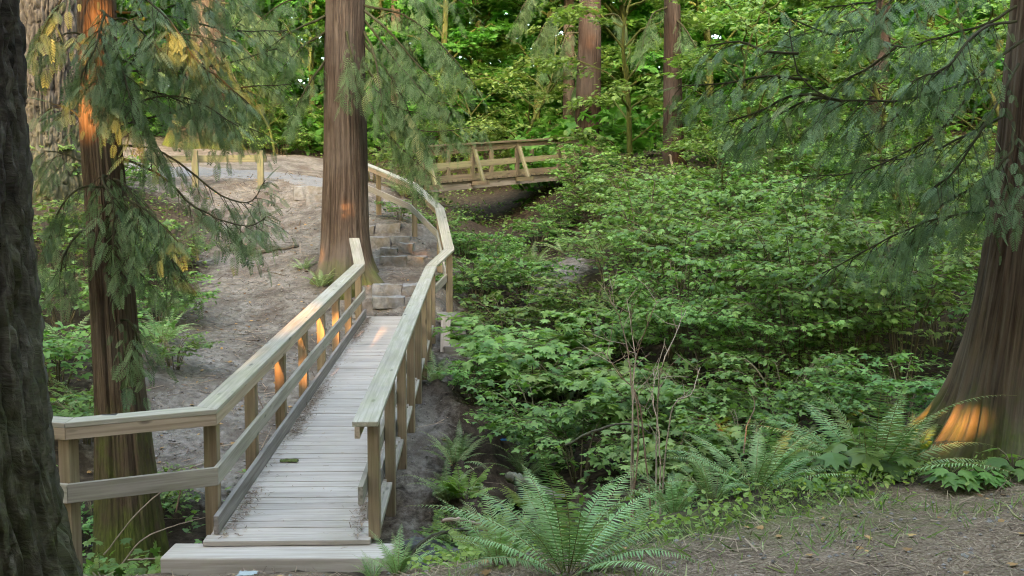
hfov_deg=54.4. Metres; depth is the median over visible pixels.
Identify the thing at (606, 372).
thimbleberry bush
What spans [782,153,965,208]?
maple bush
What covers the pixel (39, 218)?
salmonberry bush
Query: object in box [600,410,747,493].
thimbleberry bush
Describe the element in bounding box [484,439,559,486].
sword fern
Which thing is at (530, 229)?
salmonberry bush
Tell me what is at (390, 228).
stone step
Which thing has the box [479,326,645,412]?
thimbleberry bush
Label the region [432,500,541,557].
lady fern
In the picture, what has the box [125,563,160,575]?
lady fern
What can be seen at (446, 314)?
crib timber
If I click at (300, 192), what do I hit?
stone step
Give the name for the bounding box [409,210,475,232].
salmonberry bush
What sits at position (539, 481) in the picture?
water
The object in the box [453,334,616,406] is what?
thimbleberry bush
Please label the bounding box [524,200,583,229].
salmonberry bush
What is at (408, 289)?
stone step
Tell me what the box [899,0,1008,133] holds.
maple tree
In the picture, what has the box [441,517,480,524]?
broken stick
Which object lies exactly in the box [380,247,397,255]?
stone step
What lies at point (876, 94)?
vine maple
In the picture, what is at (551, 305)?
salmonberry bush
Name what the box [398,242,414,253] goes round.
stone step
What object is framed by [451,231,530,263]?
salmonberry bush
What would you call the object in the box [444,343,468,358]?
crib timber
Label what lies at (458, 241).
salmonberry bush
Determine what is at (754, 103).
vine maple
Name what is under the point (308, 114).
salmonberry bush
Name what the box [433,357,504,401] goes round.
salmonberry bush
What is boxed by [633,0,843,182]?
vine maple
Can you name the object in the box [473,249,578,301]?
salmonberry bush
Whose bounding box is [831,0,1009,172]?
vine maple
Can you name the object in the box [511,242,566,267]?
sword fern
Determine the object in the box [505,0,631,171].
cedar tree
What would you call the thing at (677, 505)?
sword fern
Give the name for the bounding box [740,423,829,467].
sword fern
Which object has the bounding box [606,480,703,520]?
sword fern
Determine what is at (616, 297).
salmonberry bush
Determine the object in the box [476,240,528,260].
salmonberry bush
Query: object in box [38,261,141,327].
salmonberry bush
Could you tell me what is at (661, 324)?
maple bush
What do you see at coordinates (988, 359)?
cedar tree
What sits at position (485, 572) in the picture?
leaf litter
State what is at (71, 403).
sword fern
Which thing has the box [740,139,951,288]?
maple bush
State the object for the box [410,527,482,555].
curved stick
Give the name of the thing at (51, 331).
sword fern
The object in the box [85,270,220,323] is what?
salmonberry bush
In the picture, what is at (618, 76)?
alder tree
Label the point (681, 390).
salmonberry bush
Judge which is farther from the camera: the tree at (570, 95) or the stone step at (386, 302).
the tree at (570, 95)
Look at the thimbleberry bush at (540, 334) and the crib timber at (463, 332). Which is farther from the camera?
the crib timber at (463, 332)
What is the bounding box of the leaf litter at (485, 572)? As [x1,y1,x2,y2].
[77,176,1023,575]
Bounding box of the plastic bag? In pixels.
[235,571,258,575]
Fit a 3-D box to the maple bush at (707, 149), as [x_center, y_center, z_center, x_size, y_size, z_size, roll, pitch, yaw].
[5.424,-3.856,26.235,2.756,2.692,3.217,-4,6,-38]
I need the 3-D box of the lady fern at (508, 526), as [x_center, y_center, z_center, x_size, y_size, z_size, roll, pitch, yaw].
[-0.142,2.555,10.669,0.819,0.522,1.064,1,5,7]
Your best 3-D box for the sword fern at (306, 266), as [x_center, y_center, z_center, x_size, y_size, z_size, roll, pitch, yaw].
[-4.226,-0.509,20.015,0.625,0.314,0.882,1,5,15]
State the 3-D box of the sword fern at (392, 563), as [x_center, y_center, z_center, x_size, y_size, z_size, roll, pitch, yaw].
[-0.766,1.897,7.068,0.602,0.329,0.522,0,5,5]
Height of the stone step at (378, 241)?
0.285 m
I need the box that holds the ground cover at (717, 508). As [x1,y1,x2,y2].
[406,450,989,574]
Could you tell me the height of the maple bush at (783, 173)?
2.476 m
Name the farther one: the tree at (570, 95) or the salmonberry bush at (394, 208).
the tree at (570, 95)
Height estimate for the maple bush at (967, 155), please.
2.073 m
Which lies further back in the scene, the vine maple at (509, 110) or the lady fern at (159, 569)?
the vine maple at (509, 110)
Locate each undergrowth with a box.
[33,69,993,575]
[121,4,1005,206]
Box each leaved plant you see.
[783,448,869,479]
[809,427,923,481]
[864,446,922,474]
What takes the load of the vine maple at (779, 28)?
on the ground at (448, 407)
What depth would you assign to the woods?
47.80 m
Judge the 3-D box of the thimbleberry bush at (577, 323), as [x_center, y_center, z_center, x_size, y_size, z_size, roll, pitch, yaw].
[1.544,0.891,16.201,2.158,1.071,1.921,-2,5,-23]
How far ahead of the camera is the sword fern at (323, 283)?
19.34 m
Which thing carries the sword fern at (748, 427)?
on the ground at (448, 407)
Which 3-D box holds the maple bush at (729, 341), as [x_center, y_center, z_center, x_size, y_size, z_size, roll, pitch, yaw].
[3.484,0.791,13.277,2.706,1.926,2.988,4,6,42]
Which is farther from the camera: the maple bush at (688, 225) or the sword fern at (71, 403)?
the maple bush at (688, 225)
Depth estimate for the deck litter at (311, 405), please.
10.59 m
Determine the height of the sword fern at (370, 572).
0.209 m
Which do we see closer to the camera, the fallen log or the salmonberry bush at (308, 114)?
the fallen log
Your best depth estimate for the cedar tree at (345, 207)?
19.30 m
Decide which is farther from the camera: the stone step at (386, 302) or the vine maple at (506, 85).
the vine maple at (506, 85)
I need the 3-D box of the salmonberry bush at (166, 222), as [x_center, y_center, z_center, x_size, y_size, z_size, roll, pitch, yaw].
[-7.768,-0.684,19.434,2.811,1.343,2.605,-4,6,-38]
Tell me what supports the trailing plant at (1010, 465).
on the ground at (448, 407)
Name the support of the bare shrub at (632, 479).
on the ground at (448, 407)
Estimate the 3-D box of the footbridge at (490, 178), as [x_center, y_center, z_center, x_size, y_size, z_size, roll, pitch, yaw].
[-0.575,-3.441,27.621,5.690,1.718,2.310,-4,6,-38]
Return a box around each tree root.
[229,244,298,251]
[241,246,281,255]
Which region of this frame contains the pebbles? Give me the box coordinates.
[58,178,1023,575]
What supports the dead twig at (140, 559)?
on the undergrowth at (157, 559)
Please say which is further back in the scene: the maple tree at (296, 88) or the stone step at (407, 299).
the maple tree at (296, 88)
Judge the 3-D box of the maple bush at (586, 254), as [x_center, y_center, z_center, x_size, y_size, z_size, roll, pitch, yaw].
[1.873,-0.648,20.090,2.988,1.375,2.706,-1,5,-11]
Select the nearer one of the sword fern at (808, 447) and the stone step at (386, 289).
the sword fern at (808, 447)
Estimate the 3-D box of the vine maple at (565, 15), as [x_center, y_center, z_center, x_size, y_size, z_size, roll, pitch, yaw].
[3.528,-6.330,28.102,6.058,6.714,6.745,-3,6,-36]
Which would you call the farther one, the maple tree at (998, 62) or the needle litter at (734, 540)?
the maple tree at (998, 62)
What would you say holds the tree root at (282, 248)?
on the ground at (448, 407)
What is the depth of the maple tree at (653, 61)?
35.42 m
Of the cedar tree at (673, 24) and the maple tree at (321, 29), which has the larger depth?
the maple tree at (321, 29)
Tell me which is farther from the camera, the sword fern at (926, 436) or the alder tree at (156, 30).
the alder tree at (156, 30)
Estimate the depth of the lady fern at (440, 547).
9.14 m
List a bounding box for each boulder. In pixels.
[398,536,430,560]
[407,545,449,567]
[421,540,476,555]
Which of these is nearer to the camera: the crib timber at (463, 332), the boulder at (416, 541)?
the boulder at (416, 541)
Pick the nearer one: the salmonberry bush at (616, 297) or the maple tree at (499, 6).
the salmonberry bush at (616, 297)
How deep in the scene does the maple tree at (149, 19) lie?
47.68 m
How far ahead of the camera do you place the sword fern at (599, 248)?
22.27 m
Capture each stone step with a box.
[293,186,321,199]
[306,194,321,204]
[312,203,321,207]
[369,225,375,234]
[370,236,390,247]
[372,283,401,295]
[372,295,404,308]
[375,223,401,233]
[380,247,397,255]
[380,255,407,266]
[390,236,410,245]
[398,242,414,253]
[402,283,416,294]
[405,297,410,305]
[407,255,427,264]
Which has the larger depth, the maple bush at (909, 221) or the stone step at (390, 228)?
the stone step at (390, 228)
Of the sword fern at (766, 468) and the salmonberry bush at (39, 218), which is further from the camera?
the salmonberry bush at (39, 218)
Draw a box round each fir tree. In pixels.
[0,0,82,575]
[19,0,82,204]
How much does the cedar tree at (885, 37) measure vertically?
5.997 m
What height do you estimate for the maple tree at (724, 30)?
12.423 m
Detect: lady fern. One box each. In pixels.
[83,554,147,575]
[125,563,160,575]
[417,509,463,541]
[427,463,495,498]
[427,509,486,561]
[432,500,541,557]
[458,506,528,543]
[496,475,559,509]
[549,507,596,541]
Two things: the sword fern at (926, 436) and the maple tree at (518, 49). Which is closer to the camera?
the sword fern at (926, 436)
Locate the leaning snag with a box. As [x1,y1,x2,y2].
[669,154,677,189]
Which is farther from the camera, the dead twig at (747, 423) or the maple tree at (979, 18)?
the maple tree at (979, 18)
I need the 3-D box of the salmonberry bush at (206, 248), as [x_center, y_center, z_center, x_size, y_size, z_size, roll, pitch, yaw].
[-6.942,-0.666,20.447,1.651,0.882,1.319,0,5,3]
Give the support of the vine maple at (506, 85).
on the ground at (448, 407)
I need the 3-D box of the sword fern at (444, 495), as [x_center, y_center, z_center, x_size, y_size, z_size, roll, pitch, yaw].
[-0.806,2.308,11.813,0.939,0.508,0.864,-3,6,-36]
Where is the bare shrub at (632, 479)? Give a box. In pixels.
[578,269,705,526]
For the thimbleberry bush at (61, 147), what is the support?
on the ground at (448, 407)
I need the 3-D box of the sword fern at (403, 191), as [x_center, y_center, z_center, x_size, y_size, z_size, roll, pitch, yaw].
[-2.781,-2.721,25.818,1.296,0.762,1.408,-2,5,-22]
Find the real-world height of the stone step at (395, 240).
0.301 m
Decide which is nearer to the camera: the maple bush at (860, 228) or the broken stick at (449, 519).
the broken stick at (449, 519)
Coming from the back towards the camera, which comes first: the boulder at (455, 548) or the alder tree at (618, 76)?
the alder tree at (618, 76)
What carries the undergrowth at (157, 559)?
on the ground at (448, 407)
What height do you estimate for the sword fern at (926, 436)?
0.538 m
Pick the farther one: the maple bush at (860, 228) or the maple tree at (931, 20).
the maple tree at (931, 20)
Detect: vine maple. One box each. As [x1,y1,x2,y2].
[211,65,320,155]
[396,69,545,191]
[437,17,621,185]
[497,0,731,169]
[632,0,870,169]
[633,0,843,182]
[645,118,815,249]
[684,0,951,154]
[705,85,905,251]
[706,148,887,310]
[715,219,892,365]
[724,19,939,182]
[735,110,964,251]
[782,0,1005,213]
[801,71,995,287]
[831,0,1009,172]
[831,28,1007,219]
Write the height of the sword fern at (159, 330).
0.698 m
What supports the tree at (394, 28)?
on the ground at (448, 407)
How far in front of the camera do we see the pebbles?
14.53 m
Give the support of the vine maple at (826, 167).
on the ground at (448, 407)
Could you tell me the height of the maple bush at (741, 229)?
2.798 m
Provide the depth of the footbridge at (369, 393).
9.23 m
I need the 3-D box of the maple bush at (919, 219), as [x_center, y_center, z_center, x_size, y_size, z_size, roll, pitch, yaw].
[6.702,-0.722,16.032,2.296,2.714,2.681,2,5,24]
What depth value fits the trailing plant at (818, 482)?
7.27 m
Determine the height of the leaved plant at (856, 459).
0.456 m
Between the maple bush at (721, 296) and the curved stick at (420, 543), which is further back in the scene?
the maple bush at (721, 296)
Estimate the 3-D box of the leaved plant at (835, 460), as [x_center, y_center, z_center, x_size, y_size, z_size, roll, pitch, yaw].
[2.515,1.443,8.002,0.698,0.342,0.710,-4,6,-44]
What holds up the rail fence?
on the ground at (448, 407)
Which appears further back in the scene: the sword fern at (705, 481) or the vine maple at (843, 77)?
the vine maple at (843, 77)
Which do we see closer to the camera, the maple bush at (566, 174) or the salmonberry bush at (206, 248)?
the salmonberry bush at (206, 248)
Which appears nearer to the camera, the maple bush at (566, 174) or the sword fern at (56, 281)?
the sword fern at (56, 281)
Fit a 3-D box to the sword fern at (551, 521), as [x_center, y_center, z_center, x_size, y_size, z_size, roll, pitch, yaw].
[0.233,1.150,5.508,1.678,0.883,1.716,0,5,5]
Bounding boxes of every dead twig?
[103,492,161,554]
[121,517,204,563]
[128,558,154,560]
[175,466,196,511]
[743,388,754,452]
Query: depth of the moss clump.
9.77 m
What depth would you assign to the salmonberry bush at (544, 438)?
12.21 m
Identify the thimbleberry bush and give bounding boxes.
[30,144,79,166]
[430,312,580,368]
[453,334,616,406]
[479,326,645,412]
[540,308,671,356]
[553,361,690,421]
[564,372,728,444]
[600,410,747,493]
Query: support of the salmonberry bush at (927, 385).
on the ground at (448, 407)
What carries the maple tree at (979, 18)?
on the ground at (448, 407)
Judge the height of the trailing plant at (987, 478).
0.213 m
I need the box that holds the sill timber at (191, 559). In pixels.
[160,544,395,575]
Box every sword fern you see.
[40,259,84,296]
[44,314,90,361]
[48,376,93,410]
[138,305,198,344]
[164,285,211,313]
[290,257,318,269]
[301,266,335,287]
[350,549,385,575]
[361,523,440,575]
[382,173,420,196]
[401,457,490,502]
[411,446,706,575]
[418,430,491,473]
[422,351,463,381]
[426,421,486,455]
[442,482,562,563]
[447,342,498,366]
[456,251,492,275]
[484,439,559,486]
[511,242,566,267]
[530,232,581,252]
[536,399,601,441]
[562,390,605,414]
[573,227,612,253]
[594,296,647,324]
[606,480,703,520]
[619,470,715,513]
[646,411,867,494]
[657,428,727,468]
[665,439,757,502]
[674,399,768,455]
[731,364,1017,479]
[736,438,822,487]
[737,392,798,431]
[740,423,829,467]
[779,418,889,478]
[852,409,937,460]
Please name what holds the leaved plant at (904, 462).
on the ground at (448, 407)
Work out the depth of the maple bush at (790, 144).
26.08 m
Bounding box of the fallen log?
[504,471,569,505]
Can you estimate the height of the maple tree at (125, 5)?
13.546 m
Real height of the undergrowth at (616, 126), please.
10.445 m
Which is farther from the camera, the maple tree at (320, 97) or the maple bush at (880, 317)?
the maple tree at (320, 97)
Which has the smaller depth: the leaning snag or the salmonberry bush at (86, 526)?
the salmonberry bush at (86, 526)
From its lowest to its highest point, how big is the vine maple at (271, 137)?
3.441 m
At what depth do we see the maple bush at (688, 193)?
19.42 m
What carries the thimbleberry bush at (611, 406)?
on the ground at (448, 407)
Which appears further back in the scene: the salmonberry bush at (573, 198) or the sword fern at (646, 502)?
the salmonberry bush at (573, 198)
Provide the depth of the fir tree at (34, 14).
23.05 m
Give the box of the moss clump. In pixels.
[280,459,298,461]
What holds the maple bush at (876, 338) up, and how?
on the ground at (448, 407)
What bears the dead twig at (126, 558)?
on the undergrowth at (157, 559)
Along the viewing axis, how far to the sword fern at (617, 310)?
17.01 m
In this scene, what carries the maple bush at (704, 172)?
on the ground at (448, 407)
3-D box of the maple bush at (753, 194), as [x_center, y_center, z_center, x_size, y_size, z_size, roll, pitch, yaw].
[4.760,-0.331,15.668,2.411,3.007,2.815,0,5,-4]
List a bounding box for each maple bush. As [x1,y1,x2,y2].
[537,223,661,284]
[538,141,622,214]
[563,185,699,254]
[571,165,721,308]
[578,152,680,225]
[596,200,797,300]
[599,169,729,272]
[603,240,764,394]
[604,214,752,369]
[609,166,755,216]
[621,272,859,388]
[639,149,813,279]
[646,173,880,327]
[661,93,774,168]
[663,270,890,407]
[676,157,825,214]
[695,205,892,388]
[708,149,852,282]
[713,221,978,381]
[721,119,841,171]
[729,139,864,201]
[736,169,898,347]
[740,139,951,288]
[765,189,981,348]
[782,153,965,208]
[795,203,985,384]
[831,178,981,255]
[836,245,977,355]
[854,158,989,312]
[871,147,982,214]
[890,203,985,280]
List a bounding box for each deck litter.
[218,317,396,538]
[245,352,380,547]
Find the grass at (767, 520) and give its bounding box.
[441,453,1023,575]
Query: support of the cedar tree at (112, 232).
on the ground at (448, 407)
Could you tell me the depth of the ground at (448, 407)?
14.02 m
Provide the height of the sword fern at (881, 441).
1.128 m
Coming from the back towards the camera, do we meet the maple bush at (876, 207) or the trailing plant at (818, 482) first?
the maple bush at (876, 207)
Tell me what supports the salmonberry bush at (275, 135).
on the ground at (448, 407)
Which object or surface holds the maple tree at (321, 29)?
on the ground at (448, 407)
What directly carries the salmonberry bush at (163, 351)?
on the ground at (448, 407)
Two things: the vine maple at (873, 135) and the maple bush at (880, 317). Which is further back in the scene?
the vine maple at (873, 135)
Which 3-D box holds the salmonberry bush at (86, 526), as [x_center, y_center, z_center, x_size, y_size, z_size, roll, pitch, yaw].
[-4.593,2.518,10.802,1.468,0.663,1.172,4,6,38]
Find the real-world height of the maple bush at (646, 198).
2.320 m
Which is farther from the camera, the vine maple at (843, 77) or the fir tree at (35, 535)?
the vine maple at (843, 77)
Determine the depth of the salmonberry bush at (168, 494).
11.32 m
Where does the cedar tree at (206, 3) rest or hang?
on the ground at (448, 407)
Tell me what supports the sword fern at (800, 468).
on the ground at (448, 407)
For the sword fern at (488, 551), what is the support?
on the ground at (448, 407)
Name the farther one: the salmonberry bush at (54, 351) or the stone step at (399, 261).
the stone step at (399, 261)
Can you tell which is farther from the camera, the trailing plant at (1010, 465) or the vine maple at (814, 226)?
the vine maple at (814, 226)
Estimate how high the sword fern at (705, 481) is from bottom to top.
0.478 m
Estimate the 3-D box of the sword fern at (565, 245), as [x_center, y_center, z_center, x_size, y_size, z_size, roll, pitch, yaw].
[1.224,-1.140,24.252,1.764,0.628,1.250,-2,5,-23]
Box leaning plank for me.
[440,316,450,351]
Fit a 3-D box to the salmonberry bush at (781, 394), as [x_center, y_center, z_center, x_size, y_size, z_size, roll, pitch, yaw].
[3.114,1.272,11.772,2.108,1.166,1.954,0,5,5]
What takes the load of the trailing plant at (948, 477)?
on the ground at (448, 407)
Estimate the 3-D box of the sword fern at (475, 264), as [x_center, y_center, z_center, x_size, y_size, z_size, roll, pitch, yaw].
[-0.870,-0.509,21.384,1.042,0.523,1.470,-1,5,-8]
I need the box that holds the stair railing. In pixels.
[368,163,453,312]
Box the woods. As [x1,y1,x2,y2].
[117,0,975,132]
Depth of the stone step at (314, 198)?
25.52 m
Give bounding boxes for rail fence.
[139,150,266,188]
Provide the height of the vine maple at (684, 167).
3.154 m
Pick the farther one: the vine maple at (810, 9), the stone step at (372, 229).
the vine maple at (810, 9)
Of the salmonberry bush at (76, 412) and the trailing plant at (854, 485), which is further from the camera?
the salmonberry bush at (76, 412)
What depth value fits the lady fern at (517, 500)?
11.74 m
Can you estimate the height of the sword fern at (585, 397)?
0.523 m
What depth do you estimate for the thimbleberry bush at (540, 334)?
15.84 m
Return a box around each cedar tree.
[25,0,310,574]
[140,0,304,149]
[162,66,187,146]
[203,0,495,299]
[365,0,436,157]
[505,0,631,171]
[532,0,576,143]
[630,0,712,187]
[654,0,1023,471]
[806,0,943,168]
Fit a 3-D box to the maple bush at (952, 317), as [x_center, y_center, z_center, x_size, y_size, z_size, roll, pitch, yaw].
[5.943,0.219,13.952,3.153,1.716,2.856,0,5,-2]
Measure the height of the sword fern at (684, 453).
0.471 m
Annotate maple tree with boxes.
[116,0,165,100]
[145,0,280,91]
[156,0,324,135]
[227,0,410,147]
[267,0,464,136]
[401,0,563,141]
[440,0,618,149]
[613,0,825,132]
[681,2,862,106]
[827,1,1005,117]
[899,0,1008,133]
[964,5,996,36]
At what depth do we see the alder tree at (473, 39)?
37.23 m
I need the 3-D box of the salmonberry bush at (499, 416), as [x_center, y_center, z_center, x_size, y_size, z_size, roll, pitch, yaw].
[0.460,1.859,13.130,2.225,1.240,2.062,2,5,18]
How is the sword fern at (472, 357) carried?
on the ground at (448, 407)
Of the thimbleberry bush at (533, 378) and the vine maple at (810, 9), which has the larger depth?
the vine maple at (810, 9)
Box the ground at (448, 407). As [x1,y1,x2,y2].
[32,57,1023,575]
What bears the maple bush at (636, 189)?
on the ground at (448, 407)
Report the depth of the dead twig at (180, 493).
8.87 m
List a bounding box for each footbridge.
[52,238,436,570]
[383,137,578,193]
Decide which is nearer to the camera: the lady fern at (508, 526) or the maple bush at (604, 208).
the lady fern at (508, 526)
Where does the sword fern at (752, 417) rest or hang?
on the ground at (448, 407)
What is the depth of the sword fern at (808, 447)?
8.50 m
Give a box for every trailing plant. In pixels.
[784,472,830,492]
[826,476,865,494]
[918,462,989,493]
[953,464,1014,489]
[981,448,1023,481]
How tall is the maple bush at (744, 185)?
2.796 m
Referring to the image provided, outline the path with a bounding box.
[125,162,322,185]
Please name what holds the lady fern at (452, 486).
on the ground at (448, 407)
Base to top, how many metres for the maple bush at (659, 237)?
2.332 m
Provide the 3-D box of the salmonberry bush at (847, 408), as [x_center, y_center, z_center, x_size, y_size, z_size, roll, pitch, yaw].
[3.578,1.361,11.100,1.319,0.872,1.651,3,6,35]
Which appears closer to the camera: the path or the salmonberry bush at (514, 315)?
the salmonberry bush at (514, 315)
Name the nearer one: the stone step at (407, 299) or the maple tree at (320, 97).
the stone step at (407, 299)
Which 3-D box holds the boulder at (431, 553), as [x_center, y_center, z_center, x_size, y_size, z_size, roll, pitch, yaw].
[-0.759,2.569,9.239,0.386,0.317,0.473,1,5,12]
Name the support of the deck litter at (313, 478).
on the footbridge at (369, 393)
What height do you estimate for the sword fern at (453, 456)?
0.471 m
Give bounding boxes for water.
[82,360,575,560]
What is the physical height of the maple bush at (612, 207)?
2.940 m
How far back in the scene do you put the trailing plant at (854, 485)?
7.19 m
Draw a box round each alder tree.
[117,0,232,120]
[365,0,523,162]
[536,0,726,135]
[609,0,737,56]
[735,0,911,88]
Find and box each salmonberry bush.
[32,193,85,249]
[33,219,184,263]
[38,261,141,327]
[41,308,176,387]
[49,382,149,444]
[73,154,160,185]
[81,501,166,539]
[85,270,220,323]
[136,234,217,266]
[141,331,224,369]
[157,461,200,516]
[226,102,300,148]
[245,126,319,154]
[262,95,323,146]
[318,139,420,182]
[373,199,423,220]
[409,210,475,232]
[412,501,507,545]
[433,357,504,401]
[435,254,537,310]
[448,289,564,342]
[450,230,498,258]
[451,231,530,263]
[460,372,619,463]
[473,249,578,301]
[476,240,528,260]
[487,396,665,483]
[502,215,573,250]
[507,269,658,324]
[520,285,602,333]
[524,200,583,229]
[549,180,635,221]
[602,354,782,438]
[666,399,827,476]
[682,346,864,432]
[774,368,902,437]
[805,350,950,422]
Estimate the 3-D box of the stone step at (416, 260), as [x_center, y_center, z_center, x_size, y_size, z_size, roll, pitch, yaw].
[-1.998,-0.560,21.067,0.402,0.278,0.454,0,5,0]
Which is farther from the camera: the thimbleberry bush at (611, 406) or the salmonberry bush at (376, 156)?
the salmonberry bush at (376, 156)
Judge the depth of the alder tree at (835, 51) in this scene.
33.45 m
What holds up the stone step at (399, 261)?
on the ground at (448, 407)
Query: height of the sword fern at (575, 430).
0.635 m
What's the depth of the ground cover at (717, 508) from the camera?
6.87 m
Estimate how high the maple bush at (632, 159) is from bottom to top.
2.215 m
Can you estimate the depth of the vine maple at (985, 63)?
20.29 m
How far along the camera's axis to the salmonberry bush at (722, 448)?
10.63 m
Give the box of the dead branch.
[565,423,653,446]
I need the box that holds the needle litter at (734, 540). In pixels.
[83,470,1023,575]
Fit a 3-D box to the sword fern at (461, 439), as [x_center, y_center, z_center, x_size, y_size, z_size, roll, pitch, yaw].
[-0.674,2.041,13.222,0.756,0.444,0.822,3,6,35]
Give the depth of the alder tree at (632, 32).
43.13 m
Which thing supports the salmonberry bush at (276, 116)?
on the ground at (448, 407)
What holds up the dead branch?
attached to the bare shrub at (632, 479)
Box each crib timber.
[437,311,464,322]
[439,323,465,335]
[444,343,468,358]
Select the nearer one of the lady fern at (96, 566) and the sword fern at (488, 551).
the sword fern at (488, 551)
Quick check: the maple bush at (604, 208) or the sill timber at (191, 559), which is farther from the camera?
the maple bush at (604, 208)
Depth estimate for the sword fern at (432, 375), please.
14.75 m
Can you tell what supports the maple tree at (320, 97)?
on the ground at (448, 407)
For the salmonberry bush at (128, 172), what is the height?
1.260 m
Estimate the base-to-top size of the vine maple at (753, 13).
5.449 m
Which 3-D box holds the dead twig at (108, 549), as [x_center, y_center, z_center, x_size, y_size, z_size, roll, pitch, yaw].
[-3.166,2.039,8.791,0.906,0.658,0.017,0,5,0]
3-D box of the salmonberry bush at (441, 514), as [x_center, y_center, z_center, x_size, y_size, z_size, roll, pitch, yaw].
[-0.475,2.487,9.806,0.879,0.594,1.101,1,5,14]
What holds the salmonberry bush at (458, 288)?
on the ground at (448, 407)
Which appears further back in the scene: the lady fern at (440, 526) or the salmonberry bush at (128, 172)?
the salmonberry bush at (128, 172)
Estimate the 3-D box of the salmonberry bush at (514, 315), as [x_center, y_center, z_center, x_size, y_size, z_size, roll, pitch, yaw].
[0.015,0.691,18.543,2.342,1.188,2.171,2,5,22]
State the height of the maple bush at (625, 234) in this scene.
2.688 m

